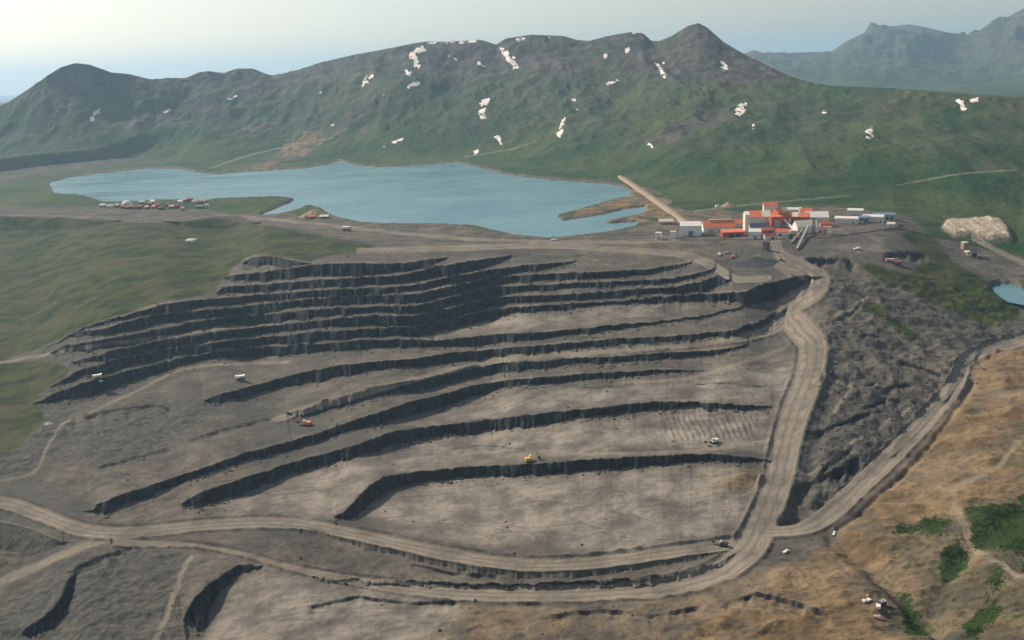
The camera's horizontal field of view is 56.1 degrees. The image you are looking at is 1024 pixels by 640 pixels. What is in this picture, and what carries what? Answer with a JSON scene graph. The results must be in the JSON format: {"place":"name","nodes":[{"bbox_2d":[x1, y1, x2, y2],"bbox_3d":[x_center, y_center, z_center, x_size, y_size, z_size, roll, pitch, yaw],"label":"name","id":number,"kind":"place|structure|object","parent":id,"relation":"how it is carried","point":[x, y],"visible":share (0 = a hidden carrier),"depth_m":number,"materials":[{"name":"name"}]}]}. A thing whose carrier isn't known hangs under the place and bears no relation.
{"place":"outdoors","nodes":[
{"label":"outdoors","id":0,"kind":"place"},
{"bbox_2d":[49,161,645,236],"bbox_3d":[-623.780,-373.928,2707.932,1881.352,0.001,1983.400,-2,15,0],"label":"lake","id":1,"kind":"structure","parent":0,"point":[455,193],"depth_m":2535.00,"materials":[{"name":"liquid"}]},
{"bbox_2d":[0,530,765,639],"bbox_3d":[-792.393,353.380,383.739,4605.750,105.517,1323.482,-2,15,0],"label":"ground","id":2,"kind":"structure","parent":0,"point":[98,608],"depth_m":795.39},
{"bbox_2d":[0,216,1019,455],"bbox_3d":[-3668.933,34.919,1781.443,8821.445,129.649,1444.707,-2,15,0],"label":"grass hillside","id":3,"kind":"structure","parent":0,"point":[61,278],"depth_m":1638.11,"materials":[{"name":"grass"},{"name":"green plant"}]},
{"bbox_2d":[186,238,197,240],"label":"pale rock face","id":4,"kind":"object","parent":3,"relation":"on","point":[192,239],"visible":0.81,"depth_m":1931.51},
{"bbox_2d":[0,214,1023,580],"bbox_3d":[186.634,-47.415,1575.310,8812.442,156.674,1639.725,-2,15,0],"label":"pit floor","id":5,"kind":"structure","parent":0,"point":[88,456],"depth_m":1150.91,"materials":[{"name":"grey stone"}]},
{"bbox_2d":[92,373,101,379],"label":"haul truck","id":6,"kind":"object","parent":5,"relation":"on","point":[94,376],"visible":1,"depth_m":1282.69,"materials":[{"name":"metal"}]},
{"bbox_2d":[235,374,244,380],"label":"haul truck","id":7,"kind":"object","parent":5,"relation":"on","point":[237,377],"visible":1,"depth_m":1281.43,"materials":[{"name":"metal"}]},
{"bbox_2d":[296,416,311,426],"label":"excavator","id":8,"kind":"object","parent":5,"relation":"on","point":[307,423],"visible":1,"depth_m":1145.82,"materials":[{"name":"orange metal"}]},
{"bbox_2d":[2,220,1023,639],"bbox_3d":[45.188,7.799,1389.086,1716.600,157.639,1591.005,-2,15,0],"label":"loose rock","id":9,"kind":"object","parent":5,"relation":"on","point":[224,472],"visible":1,"depth_m":1281.11,"materials":[{"name":"grey stone"}]},
{"bbox_2d":[524,452,539,462],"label":"excavator","id":10,"kind":"object","parent":5,"relation":"on","point":[528,459],"visible":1,"depth_m":1024.87,"materials":[{"name":"yellow metal"}]},
{"bbox_2d":[704,436,718,443],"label":"excavator","id":11,"kind":"object","parent":5,"relation":"on","point":[714,440],"visible":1,"depth_m":1025.25,"materials":[{"name":"white metal"}]},
{"bbox_2d":[729,256,778,267],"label":"ore heap","id":12,"kind":"object","parent":5,"relation":"on","point":[754,262],"visible":1,"depth_m":1493.94,"materials":[{"name":"grey gravel"}]},
{"bbox_2d":[762,242,769,250],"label":"storage tank","id":13,"kind":"object","parent":5,"relation":"on","point":[765,246],"visible":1,"depth_m":1554.05,"materials":[{"name":"metal"}]},
{"bbox_2d":[885,258,894,262],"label":"haul truck","id":14,"kind":"object","parent":5,"relation":"on","point":[890,260],"visible":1,"depth_m":1521.33,"materials":[{"name":"metal"}]},
{"bbox_2d":[961,241,968,249],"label":"feed bin","id":15,"kind":"object","parent":5,"relation":"on","point":[964,245],"visible":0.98,"depth_m":1635.01,"materials":[{"name":"beige metal"}]},
{"bbox_2d":[966,248,977,256],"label":"screen house","id":16,"kind":"structure","parent":5,"relation":"on","point":[973,252],"depth_m":1602.43,"materials":[{"name":"white metal"}]},
{"bbox_2d":[0,23,1023,230],"bbox_3d":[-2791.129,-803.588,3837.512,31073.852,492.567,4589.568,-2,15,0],"label":"mountain range","id":17,"kind":"structure","parent":0,"point":[699,110],"depth_m":3546.10,"materials":[{"name":"green plant"}]},
{"bbox_2d":[0,253,1023,639],"bbox_3d":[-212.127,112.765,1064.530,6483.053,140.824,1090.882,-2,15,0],"label":"brown hillside","id":18,"kind":"structure","parent":0,"point":[812,595],"depth_m":800.36,"materials":[{"name":"soil"},{"name":"dry grass"},{"name":"shrubs"}]},
{"bbox_2d":[0,226,1023,638],"bbox_3d":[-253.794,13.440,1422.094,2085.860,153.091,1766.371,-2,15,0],"label":"shrubs","id":19,"kind":"object","parent":18,"relation":"on","point":[996,582],"visible":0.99,"depth_m":783.76,"materials":[{"name":"green plant"}]},
{"bbox_2d":[873,614,882,619],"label":"pickup truck","id":20,"kind":"object","parent":18,"relation":"on","point":[877,616],"visible":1,"depth_m":719.06,"materials":[{"name":"red metal"}]},
{"bbox_2d":[876,587,880,610],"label":"drill rig","id":21,"kind":"object","parent":18,"relation":"on","point":[878,606],"visible":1,"depth_m":728.52,"materials":[{"name":"white metal"}]},
{"bbox_2d":[879,598,886,606],"bbox_3d":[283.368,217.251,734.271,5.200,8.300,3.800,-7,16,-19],"label":"tool crate","id":22,"kind":"object","parent":18,"relation":"on","point":[882,602],"visible":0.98,"depth_m":732.83,"materials":[{"name":"blue metal"}]},
{"bbox_2d":[0,184,1023,601],"bbox_3d":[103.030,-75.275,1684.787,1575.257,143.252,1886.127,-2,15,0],"label":"haul road","id":23,"kind":"structure","parent":0,"point":[748,544],"depth_m":943.43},
{"bbox_2d":[712,536,727,547],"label":"excavator","id":24,"kind":"object","parent":23,"relation":"on","point":[723,543],"visible":1,"depth_m":855.31,"materials":[{"name":"grey metal"}]},
{"bbox_2d":[0,148,1023,257],"bbox_3d":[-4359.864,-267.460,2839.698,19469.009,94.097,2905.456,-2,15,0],"label":"lake plain","id":25,"kind":"structure","parent":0,"point":[25,181],"depth_m":2236.89,"materials":[{"name":"grass"},{"name":"green plant"}]},
{"bbox_2d":[106,204,113,207],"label":"camp hut","id":26,"kind":"object","parent":25,"relation":"on","point":[109,205],"visible":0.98,"depth_m":2358.65,"materials":[{"name":"beige metal"}]},
{"bbox_2d":[121,201,132,204],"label":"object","id":27,"kind":"object","parent":25,"relation":"on","point":[127,203],"visible":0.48,"depth_m":2388.74,"materials":[{"name":"white fabric"}]},
{"bbox_2d":[195,205,204,208],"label":"camp hut","id":28,"kind":"object","parent":25,"relation":"on","point":[199,206],"visible":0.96,"depth_m":2286.24,"materials":[{"name":"metal"}]},
{"bbox_2d":[299,209,327,217],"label":"gravel heap","id":29,"kind":"object","parent":25,"relation":"on","point":[316,213],"visible":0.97,"depth_m":2090.03,"materials":[{"name":"beige gravel"}]},
{"bbox_2d":[319,215,329,218],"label":"shore shed","id":30,"kind":"structure","parent":25,"relation":"on","point":[324,216],"depth_m":2058.41,"materials":[{"name":"grey metal"}]},
{"bbox_2d":[342,226,350,230],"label":"haul truck","id":31,"kind":"object","parent":25,"relation":"on","point":[344,228],"visible":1,"depth_m":1872.38,"materials":[{"name":"metal"}]},
{"bbox_2d":[618,175,688,222],"bbox_3d":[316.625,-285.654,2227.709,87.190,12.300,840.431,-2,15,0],"label":"conveyor gallery","id":32,"kind":"structure","parent":25,"relation":"on","point":[661,204],"depth_m":2137.92,"materials":[{"name":"painted metal"}]},
{"bbox_2d":[655,232,661,238],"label":"storage tank house","id":33,"kind":"structure","parent":25,"relation":"on","point":[658,235],"depth_m":1661.63,"materials":[{"name":"beige metal"}]},
{"bbox_2d":[658,219,673,224],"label":"service shed","id":34,"kind":"structure","parent":25,"relation":"on","point":[666,221],"depth_m":1811.96,"materials":[{"name":"beige metal"}]},
{"bbox_2d":[670,230,675,238],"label":"storage tank house","id":35,"kind":"structure","parent":25,"relation":"on","point":[672,234],"depth_m":1660.88,"materials":[{"name":"white metal"}]},
{"bbox_2d":[680,221,700,235],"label":"workshop","id":36,"kind":"structure","parent":25,"relation":"on","point":[690,228],"depth_m":1677.12,"materials":[{"name":"white metal"}]},
{"bbox_2d":[701,219,735,231],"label":"machine hall","id":37,"kind":"structure","parent":25,"relation":"on","point":[713,225],"depth_m":1713.72,"materials":[{"name":"orange metal"}]},
{"bbox_2d":[721,202,735,206],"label":"gravel heap","id":38,"kind":"object","parent":25,"relation":"on","point":[728,204],"visible":1,"depth_m":2013.79,"materials":[{"name":"beige gravel"}]},
{"bbox_2d":[720,228,744,236],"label":"lean to","id":39,"kind":"object","parent":25,"relation":"on","point":[739,232],"visible":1,"depth_m":1653.04,"materials":[{"name":"red paint"}]},
{"bbox_2d":[735,219,742,228],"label":"filter house","id":40,"kind":"structure","parent":25,"relation":"on","point":[738,223],"depth_m":1728.57,"materials":[{"name":"beige metal"}]},
{"bbox_2d":[743,211,749,235],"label":"crusher house","id":41,"kind":"structure","parent":25,"relation":"on","point":[746,214],"depth_m":1657.82,"materials":[{"name":"beige metal"}]},
{"bbox_2d":[748,228,760,238],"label":"office block","id":42,"kind":"structure","parent":25,"relation":"on","point":[754,233],"depth_m":1624.56,"materials":[{"name":"white metal"}]},
{"bbox_2d":[749,223,769,228],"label":"grinding hall","id":43,"kind":"structure","parent":25,"relation":"on","point":[757,225],"depth_m":1702.15,"materials":[{"name":"blue metal"}]},
{"bbox_2d":[749,210,771,222],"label":"mill","id":44,"kind":"object","parent":25,"relation":"on","point":[759,216],"visible":0.42,"depth_m":1724.47,"materials":[{"name":"orange metal"}]},
{"bbox_2d":[760,227,773,233],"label":"pump house","id":45,"kind":"structure","parent":25,"relation":"on","point":[767,230],"depth_m":1672.04,"materials":[{"name":"red paint"}]},
{"bbox_2d":[763,232,776,239],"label":"pump house","id":46,"kind":"structure","parent":25,"relation":"on","point":[767,236],"depth_m":1614.35,"materials":[{"name":"beige metal"}]},
{"bbox_2d":[763,202,777,210],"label":"boiler house","id":47,"kind":"structure","parent":25,"relation":"on","point":[771,206],"depth_m":1846.11,"materials":[{"name":"orange metal"}]},
{"bbox_2d":[768,215,782,229],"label":"headframe block","id":48,"kind":"structure","parent":25,"relation":"on","point":[775,221],"depth_m":1705.57,"materials":[{"name":"red paint"}]},
{"bbox_2d":[775,220,779,227],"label":"door","id":49,"kind":"structure","parent":48,"relation":"in","point":[777,222],"depth_m":1705.70,"materials":[{"name":"grey metal"}]},
{"bbox_2d":[771,207,788,223],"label":"ore bin house","id":50,"kind":"structure","parent":25,"relation":"on","point":[783,212],"depth_m":1763.35,"materials":[{"name":"orange metal"}]},
{"bbox_2d":[775,228,788,235],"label":"reagent store","id":51,"kind":"structure","parent":25,"relation":"on","point":[782,231],"depth_m":1640.49,"materials":[{"name":"white metal"}]},
{"bbox_2d":[783,219,791,229],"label":"conveyor","id":52,"kind":"object","parent":25,"relation":"on","point":[788,223],"visible":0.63,"depth_m":1700.37,"materials":[{"name":"white metal"}]},
{"bbox_2d":[789,229,797,234],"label":"lamp room","id":53,"kind":"object","parent":25,"relation":"on","point":[793,232],"visible":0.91,"depth_m":1647.79,"materials":[{"name":"white metal"}]},
{"bbox_2d":[786,207,801,213],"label":"fitting shop","id":54,"kind":"structure","parent":25,"relation":"on","point":[793,209],"depth_m":1886.34,"materials":[{"name":"beige metal"}]},
{"bbox_2d":[791,229,802,242],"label":"conveyor","id":55,"kind":"object","parent":25,"relation":"on","point":[800,232],"visible":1,"depth_m":1619.06,"materials":[{"name":"metal"}]},
{"bbox_2d":[791,212,809,223],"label":"transfer house","id":56,"kind":"structure","parent":25,"relation":"on","point":[800,216],"depth_m":1755.57,"materials":[{"name":"red paint"}]},
{"bbox_2d":[796,225,808,249],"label":"conveyor","id":57,"kind":"object","parent":25,"relation":"on","point":[800,241],"visible":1,"depth_m":1595.09,"materials":[{"name":"grey metal"}]},
{"bbox_2d":[792,219,818,232],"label":"warehouse","id":58,"kind":"structure","parent":25,"relation":"on","point":[798,225],"depth_m":1662.40,"materials":[{"name":"white metal"}]},
{"bbox_2d":[799,208,811,211],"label":"switch house","id":59,"kind":"structure","parent":25,"relation":"on","point":[804,209],"depth_m":1826.94,"materials":[{"name":"orange metal"}]},
{"bbox_2d":[811,218,815,233],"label":"steel tower","id":60,"kind":"structure","parent":25,"relation":"on","point":[813,226],"depth_m":1642.84,"materials":[{"name":"grey metal"}]},
{"bbox_2d":[805,211,828,222],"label":"concentrate store","id":61,"kind":"structure","parent":25,"relation":"on","point":[820,216],"depth_m":1762.41,"materials":[{"name":"beige metal"}]},
{"bbox_2d":[819,221,833,226],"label":"pipe shop","id":62,"kind":"structure","parent":25,"relation":"on","point":[827,223],"depth_m":1711.13,"materials":[{"name":"red paint"}]},
{"bbox_2d":[823,226,831,233],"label":"paint store","id":63,"kind":"structure","parent":25,"relation":"on","point":[827,229],"depth_m":1640.65,"materials":[{"name":"white metal"}]},
{"bbox_2d":[835,216,858,223],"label":"bunkhouse","id":64,"kind":"structure","parent":25,"relation":"on","point":[847,219],"depth_m":1740.87,"materials":[{"name":"white metal"}]},
{"bbox_2d":[847,208,863,214],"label":"bunkhouse","id":65,"kind":"structure","parent":25,"relation":"on","point":[855,211],"depth_m":1847.64,"materials":[{"name":"white metal"}]},
{"bbox_2d":[859,215,868,222],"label":"bunkhouse","id":66,"kind":"structure","parent":25,"relation":"on","point":[863,219],"depth_m":1747.10,"materials":[{"name":"blue metal"}]},
{"bbox_2d":[863,214,884,222],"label":"bunkhouse","id":67,"kind":"structure","parent":25,"relation":"on","point":[875,217],"depth_m":1748.14,"materials":[{"name":"white metal"}]},
{"bbox_2d":[873,212,895,219],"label":"bunkhouse","id":68,"kind":"structure","parent":25,"relation":"on","point":[889,216],"depth_m":1770.49,"materials":[{"name":"blue metal"}]},
{"bbox_2d":[887,222,894,226],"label":"tool shed","id":69,"kind":"structure","parent":25,"relation":"on","point":[891,224],"depth_m":1701.77,"materials":[{"name":"white metal"}]},
{"bbox_2d":[0,8,1023,104],"bbox_3d":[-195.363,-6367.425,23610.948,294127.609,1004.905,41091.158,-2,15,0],"label":"distant mountains","id":70,"kind":"structure","parent":0,"point":[988,59],"depth_m":9942.73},
{"bbox_2d":[0,0,1023,95],"label":"sky","id":71,"kind":"structure","parent":0,"point":[149,39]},
{"bbox_2d":[805,273,1023,518],"bbox_3d":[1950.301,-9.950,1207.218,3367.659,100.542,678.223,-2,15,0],"label":"spoil ground","id":72,"kind":"structure","parent":0,"point":[871,412],"depth_m":1182.56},
{"bbox_2d":[991,284,1023,304],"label":"pond","id":73,"kind":"structure","parent":0,"point":[1010,293],"depth_m":1448.58,"materials":[{"name":"liquid"}]}
]}

